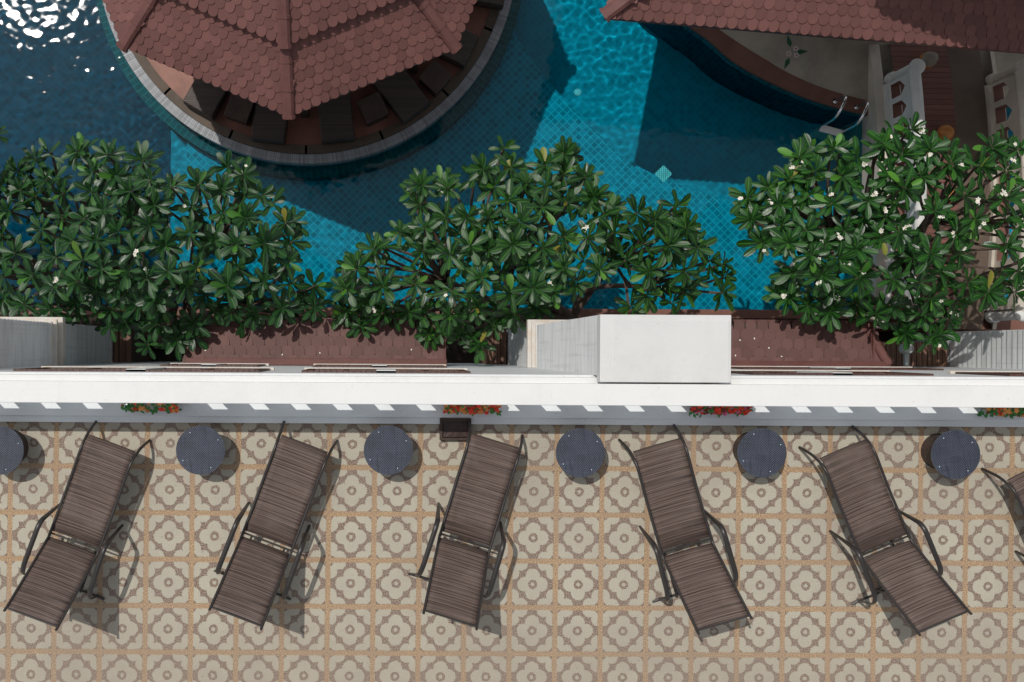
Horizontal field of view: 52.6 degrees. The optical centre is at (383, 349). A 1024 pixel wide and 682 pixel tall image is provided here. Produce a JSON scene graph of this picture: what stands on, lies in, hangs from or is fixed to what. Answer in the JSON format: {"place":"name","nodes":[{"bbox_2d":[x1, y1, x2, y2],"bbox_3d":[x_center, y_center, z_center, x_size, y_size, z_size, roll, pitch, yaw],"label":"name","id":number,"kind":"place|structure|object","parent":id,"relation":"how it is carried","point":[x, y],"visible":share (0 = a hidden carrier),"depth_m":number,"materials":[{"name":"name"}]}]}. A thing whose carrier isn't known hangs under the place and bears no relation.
{"place":"outdoors","nodes":[
{"label":"outdoors","id":0,"kind":"place"},
{"bbox_2d":[0,315,928,362],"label":"garden bed","id":1,"kind":"object","parent":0,"point":[456,352],"depth_m":18.50,"materials":[{"name":"soil"}]},
{"bbox_2d":[113,327,151,361],"bbox_3d":[-4.350,-0.080,17.750,0.300,1.499,0.587,0,90,0],"label":"timber bin","id":2,"kind":"object","parent":1,"relation":"on","point":[125,349],"visible":0.64,"depth_m":17.00,"materials":[{"name":"brown wood"}]},
{"bbox_2d":[0,132,332,360],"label":"plumeria tree","id":3,"kind":"object","parent":1,"relation":"on","point":[116,286],"visible":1,"depth_m":14.25,"materials":[{"name":"green plant"}]},
{"bbox_2d":[479,330,506,363],"bbox_3d":[1.880,-0.043,17.752,0.320,1.496,0.577,0,90,0],"label":"timber bin","id":4,"kind":"object","parent":1,"relation":"on","point":[498,355],"visible":0.61,"depth_m":17.01,"materials":[{"name":"brown wood"}]},
{"bbox_2d":[330,135,736,363],"bbox_3d":[2.260,-1.477,16.004,6.096,5.162,3.396,0,90,0],"label":"plumeria tree","id":5,"kind":"object","parent":1,"relation":"on","point":[514,248],"visible":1,"depth_m":14.27,"materials":[{"name":"green plant"}]},
{"bbox_2d":[728,111,1023,354],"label":"plumeria tree","id":6,"kind":"object","parent":1,"relation":"on","point":[827,235],"visible":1,"depth_m":14.22,"materials":[{"name":"green plant"}]},
{"bbox_2d":[882,342,946,366],"bbox_3d":[8.805,0.078,17.750,1.110,1.500,0.407,0,90,0],"label":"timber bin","id":7,"kind":"object","parent":1,"relation":"on","point":[925,357],"visible":0.55,"depth_m":17.00,"materials":[{"name":"brown wood"}]},
{"bbox_2d":[0,306,985,319],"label":"pool edge","id":8,"kind":"object","parent":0,"point":[764,314],"depth_m":18.50,"materials":[{"name":"grey stone"}]},
{"bbox_2d":[0,0,1014,309],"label":"pool water","id":9,"kind":"structure","parent":0,"point":[652,112],"depth_m":18.72,"materials":[{"name":"blue liquid"}]},
{"bbox_2d":[720,29,1023,99],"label":"pool deck","id":10,"kind":"structure","parent":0,"point":[840,66],"depth_m":18.50,"materials":[{"name":"beige stone"}]},
{"bbox_2d":[784,35,807,68],"bbox_3d":[7.447,-5.375,18.490,0.442,0.006,0.637,0,90,0],"label":"floor mosaic","id":11,"kind":"object","parent":10,"relation":"on","point":[796,49],"visible":1,"depth_m":18.49,"materials":[{"name":"green"}]},
{"bbox_2d":[599,0,1023,53],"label":"poolside pavilion","id":12,"kind":"structure","parent":10,"relation":"on","point":[987,25],"depth_m":15.16,"materials":[{"name":"red tile"}]},
{"bbox_2d":[826,36,857,40],"bbox_3d":[8.435,-6.029,18.419,0.894,0.157,0.900,0,90,0],"label":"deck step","id":13,"kind":"object","parent":10,"relation":"on","point":[840,39],"visible":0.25,"depth_m":18.43,"materials":[{"name":"grey stone"}]},
{"bbox_2d":[875,320,1023,331],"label":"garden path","id":14,"kind":"structure","parent":0,"point":[1011,325],"depth_m":18.49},
{"label":"pool floor","id":15,"kind":"structure","parent":0,"visible":0},
{"bbox_2d":[103,0,511,165],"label":"pool island","id":16,"kind":"structure","parent":15,"relation":"on","point":[302,133],"depth_m":18.49,"materials":[{"name":"brown tile"}]},
{"bbox_2d":[183,78,229,120],"bbox_3d":[-2.857,-5.085,18.171,0.600,0.633,1.900,29,90,0],"label":"wicker daybed","id":17,"kind":"object","parent":16,"relation":"on","point":[202,97],"visible":0.37,"depth_m":18.16,"materials":[{"name":"brown wicker"}]},
{"bbox_2d":[224,93,254,125],"bbox_3d":[-2.563,-4.277,18.282,0.430,0.370,0.430,20,90,0],"label":"cube table","id":18,"kind":"object","parent":16,"relation":"on","point":[239,109],"visible":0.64,"depth_m":18.10,"materials":[{"name":"wicker"}]},
{"bbox_2d":[251,103,287,144],"bbox_3d":[-1.958,-4.650,18.171,0.600,0.633,1.900,7,90,0],"label":"wicker daybed","id":19,"kind":"object","parent":16,"relation":"on","point":[269,126],"visible":0.36,"depth_m":18.16,"materials":[{"name":"brown wicker"}]},
{"bbox_2d":[102,0,476,119],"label":"octagonal pavilion","id":20,"kind":"structure","parent":16,"relation":"on","point":[289,59],"depth_m":14.97,"materials":[{"name":"red tile"}]},
{"bbox_2d":[318,93,354,144],"bbox_3d":[-0.920,-4.657,18.171,0.600,0.633,1.900,-7,90,0],"label":"wicker daybed","id":21,"kind":"object","parent":16,"relation":"on","point":[336,120],"visible":0.41,"depth_m":18.16,"materials":[{"name":"brown wicker"}]},
{"bbox_2d":[357,92,388,126],"bbox_3d":[-0.197,-4.277,18.282,0.430,0.370,0.430,-25,90,0],"label":"cube table","id":22,"kind":"object","parent":16,"relation":"on","point":[373,109],"visible":1,"depth_m":18.10,"materials":[{"name":"wicker"}]},
{"bbox_2d":[372,70,429,124],"bbox_3d":[0.012,-4.958,18.171,0.600,0.633,1.900,-38,90,0],"label":"wicker daybed","id":23,"kind":"object","parent":16,"relation":"on","point":[404,97],"visible":0.33,"depth_m":18.16,"materials":[{"name":"brown wicker"}]},
{"bbox_2d":[418,60,451,96],"bbox_3d":[0.910,-4.823,18.282,0.430,0.370,0.430,42,90,0],"label":"cube table","id":24,"kind":"object","parent":16,"relation":"on","point":[435,76],"visible":1,"depth_m":18.10,"materials":[{"name":"wicker"}]},
{"bbox_2d":[438,30,478,69],"bbox_3d":[0.715,-5.714,18.171,1.900,0.633,0.600,26,90,0],"label":"wicker daybed","id":25,"kind":"object","parent":16,"relation":"on","point":[468,41],"visible":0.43,"depth_m":18.16,"materials":[{"name":"brown wicker"}]},
{"bbox_2d":[474,0,503,10],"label":"wicker daybed","id":26,"kind":"object","parent":16,"relation":"on","point":[495,4],"visible":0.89,"depth_m":18.23,"materials":[{"name":"brown wicker"}]},
{"bbox_2d":[681,26,864,116],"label":"deck wall","id":27,"kind":"structure","parent":15,"relation":"on","point":[711,47],"depth_m":18.64,"materials":[{"name":"tile"}]},
{"bbox_2d":[689,27,867,115],"bbox_3d":[6.258,-5.834,18.525,6.095,0.070,0.939,37,90,0],"label":"deck coping","id":28,"kind":"object","parent":27,"relation":"on","point":[738,54],"visible":0.81,"depth_m":18.49,"materials":[{"name":"stone"}]},
{"bbox_2d":[817,95,868,135],"bbox_3d":[8.231,-4.188,18.664,0.497,1.475,0.676,23,90,0],"label":"pool ladder","id":29,"kind":"object","parent":28,"relation":"attached to","point":[823,128],"visible":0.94,"depth_m":18.35,"materials":[{"name":"silver metal"}]},
{"bbox_2d":[862,44,1023,328],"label":"garden bridge","id":30,"kind":"structure","parent":15,"relation":"on","point":[958,95],"depth_m":18.12,"materials":[{"name":"white brick"}]},
{"bbox_2d":[919,51,938,68],"bbox_3d":[9.528,-5.071,18.022,0.290,0.606,0.287,0,90,0],"label":"globe lamp","id":31,"kind":"object","parent":30,"relation":"on","point":[930,59],"visible":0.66,"depth_m":17.79,"materials":[{"name":"white glass"}]},
{"bbox_2d":[936,124,954,139],"bbox_3d":[9.843,-3.799,17.958,0.290,0.278,0.287,0,90,0],"label":"globe lamp","id":32,"kind":"object","parent":30,"relation":"on","point":[947,131],"visible":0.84,"depth_m":17.86,"materials":[{"name":"orange glass"}]},
{"label":"ground","id":33,"kind":"structure","parent":0,"visible":0},
{"bbox_2d":[0,125,8,201],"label":"plumeria tree","id":34,"kind":"object","parent":33,"relation":"on","point":[3,139],"visible":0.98,"depth_m":14.60,"materials":[{"name":"green plant"}]},
{"bbox_2d":[0,314,1023,385],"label":"hotel building","id":35,"kind":"structure","parent":33,"relation":"on","point":[649,349],"depth_m":10.50,"materials":[{"name":"paint"}]},
{"bbox_2d":[13,366,274,371],"bbox_3d":[-2.545,0.210,11.040,2.621,1.080,0.034,0,90,0],"label":"window","id":36,"kind":"structure","parent":35,"relation":"in","point":[43,368],"depth_m":11.09,"materials":[{"name":"brown wood"}]},
{"bbox_2d":[160,363,268,366],"bbox_3d":[-2.346,0.211,14.190,1.407,0.980,0.034,0,90,0],"label":"window","id":37,"kind":"structure","parent":35,"relation":"in","point":[171,364],"depth_m":13.98,"materials":[{"name":"brown wood"}]},
{"bbox_2d":[182,317,446,365],"bbox_3d":[-1.011,0.070,15.128,3.840,0.697,1.091,0,90,0],"label":"tiled awning","id":38,"kind":"object","parent":35,"relation":"attached to","point":[298,343],"visible":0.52,"depth_m":14.94,"materials":[{"name":"red tile"}]},
{"bbox_2d":[312,364,446,367],"bbox_3d":[-0.059,0.223,14.190,1.897,0.980,0.034,0,90,0],"label":"window","id":39,"kind":"structure","parent":35,"relation":"in","point":[314,365],"depth_m":13.76,"materials":[{"name":"brown wood"}]},
{"bbox_2d":[302,367,470,372],"bbox_3d":[0.022,0.223,11.040,1.832,1.080,0.034,0,90,0],"label":"window","id":40,"kind":"structure","parent":35,"relation":"in","point":[307,369],"depth_m":10.89,"materials":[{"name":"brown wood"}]},
{"bbox_2d":[0,422,1023,681],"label":"terrace floor","id":41,"kind":"structure","parent":35,"relation":"on","point":[578,588],"depth_m":10.00,"materials":[{"name":"tile"}]},
{"bbox_2d":[0,426,28,474],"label":"side table","id":42,"kind":"object","parent":41,"relation":"on","point":[14,447],"visible":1,"depth_m":9.70,"materials":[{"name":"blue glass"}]},
{"bbox_2d":[3,420,150,630],"bbox_3d":[-2.842,1.596,9.540,0.802,0.924,1.745,20,90,0],"label":"sun lounger","id":43,"kind":"object","parent":41,"relation":"on","point":[50,586],"visible":1,"depth_m":9.66,"materials":[{"name":"fabric"}]},
{"bbox_2d":[176,426,224,474],"bbox_3d":[-1.738,0.954,9.847,0.466,0.306,0.466,-3,90,0],"label":"side table","id":44,"kind":"object","parent":41,"relation":"on","point":[200,450],"visible":1,"depth_m":9.70,"materials":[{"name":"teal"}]},
{"bbox_2d":[208,421,337,629],"bbox_3d":[-1.019,1.596,9.551,0.802,0.901,1.746,21,90,0],"label":"sun lounger","id":45,"kind":"object","parent":41,"relation":"on","point":[250,581],"visible":1,"depth_m":9.67,"materials":[{"name":"brown metal"}]},
{"bbox_2d":[364,426,412,474],"bbox_3d":[0.040,0.954,9.847,0.466,0.306,0.466,0,90,0],"label":"side table","id":46,"kind":"object","parent":41,"relation":"on","point":[388,450],"visible":1,"depth_m":9.70,"materials":[{"name":"grey"}]},
{"bbox_2d":[439,418,470,439],"bbox_3d":[0.694,0.774,9.961,0.304,0.073,0.214,0,90,0],"label":"drain tray","id":47,"kind":"object","parent":41,"relation":"on","point":[453,428],"visible":0.84,"depth_m":9.96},
{"bbox_2d":[408,420,523,629],"bbox_3d":[0.836,1.583,9.531,0.802,0.943,1.746,17,90,0],"label":"sun lounger","id":48,"kind":"object","parent":41,"relation":"on","point":[474,510],"visible":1,"depth_m":9.66,"materials":[{"name":"brown metal"}]},
{"bbox_2d":[0,380,1023,426],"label":"parapet wall","id":49,"kind":"structure","parent":41,"relation":"on","point":[520,403],"depth_m":9.08,"materials":[{"name":"paint"}]},
{"bbox_2d":[121,403,181,414],"bbox_3d":[-2.242,0.502,9.788,0.608,0.314,0.266,0,90,0],"label":"flower box","id":50,"kind":"object","parent":49,"relation":"on","point":[171,408],"visible":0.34,"depth_m":9.79,"materials":[{"name":"green plant"}]},
{"bbox_2d":[442,405,501,415],"bbox_3d":[0.842,0.522,9.782,0.600,0.325,0.246,0,90,0],"label":"flower box","id":51,"kind":"object","parent":49,"relation":"on","point":[463,409],"visible":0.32,"depth_m":9.78,"materials":[{"name":"red plant"}]},
{"bbox_2d":[689,406,752,417],"bbox_3d":[3.218,0.530,9.783,0.614,0.325,0.255,0,90,0],"label":"flower box","id":52,"kind":"object","parent":49,"relation":"on","point":[719,411],"visible":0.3,"depth_m":9.77,"materials":[{"name":"red plant"}]},
{"bbox_2d":[976,407,1023,418],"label":"flower box","id":53,"kind":"object","parent":49,"relation":"on","point":[1011,413],"visible":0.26,"depth_m":9.79,"materials":[{"name":"green plant"}]},
{"bbox_2d":[556,428,604,476],"bbox_3d":[1.859,0.978,9.847,0.466,0.306,0.466,-6,90,0],"label":"side table","id":54,"kind":"object","parent":41,"relation":"on","point":[580,452],"visible":1,"depth_m":9.70,"materials":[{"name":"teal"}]},
{"bbox_2d":[618,424,752,634],"bbox_3d":[2.794,1.630,9.547,0.802,0.910,1.745,-16,90,0],"label":"sun lounger","id":55,"kind":"object","parent":41,"relation":"on","point":[705,587],"visible":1,"depth_m":9.67,"materials":[{"name":"brown metal"}]},
{"bbox_2d":[733,428,786,476],"bbox_3d":[3.581,0.978,9.847,0.466,0.306,0.466,4,90,0],"label":"side table","id":56,"kind":"object","parent":41,"relation":"on","point":[760,452],"visible":1,"depth_m":9.70,"materials":[{"name":"grey"}]},
{"bbox_2d":[798,425,972,636],"bbox_3d":[4.637,1.639,9.526,0.802,0.952,1.746,-23,90,0],"label":"sun lounger","id":57,"kind":"object","parent":41,"relation":"on","point":[916,587],"visible":1,"depth_m":9.65,"materials":[{"name":"brown metal"}]},
{"bbox_2d":[921,430,979,478],"bbox_3d":[5.416,0.994,9.847,0.466,0.306,0.466,-9,90,0],"label":"side table","id":58,"kind":"object","parent":41,"relation":"on","point":[953,454],"visible":1,"depth_m":9.70,"materials":[{"name":"grey"}]},
{"bbox_2d":[981,467,1023,556],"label":"sun lounger","id":59,"kind":"object","parent":41,"relation":"on","point":[1016,481],"visible":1,"depth_m":9.68,"materials":[{"name":"brown metal"}]},
{"bbox_2d":[731,319,892,366],"bbox_3d":[5.322,0.103,15.128,4.114,0.697,1.091,0,90,0],"label":"tiled awning","id":60,"kind":"object","parent":35,"relation":"attached to","point":[795,343],"visible":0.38,"depth_m":14.96,"materials":[{"name":"red tile"}]},
{"bbox_2d":[731,370,933,375],"bbox_3d":[4.706,0.247,11.040,1.961,1.080,0.034,0,90,0],"label":"window","id":61,"kind":"structure","parent":35,"relation":"in","point":[749,372],"depth_m":10.73,"materials":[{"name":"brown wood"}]},
{"bbox_2d":[731,366,943,369],"bbox_3d":[6.147,0.255,14.190,2.783,0.980,0.034,0,90,0],"label":"window","id":62,"kind":"structure","parent":35,"relation":"in","point":[732,367],"depth_m":13.87,"materials":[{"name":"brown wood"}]},
{"bbox_2d":[898,344,913,366],"bbox_3d":[8.404,0.089,16.500,0.180,0.240,0.386,0,90,0],"label":"wall lamp","id":63,"kind":"object","parent":35,"relation":"attached to","point":[906,353],"visible":0.77,"depth_m":16.45,"materials":[{"name":"grey metal"}]},
{"bbox_2d":[947,371,1023,375],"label":"window","id":64,"kind":"structure","parent":35,"relation":"in","point":[995,373],"depth_m":11.34,"materials":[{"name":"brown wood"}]}
]}

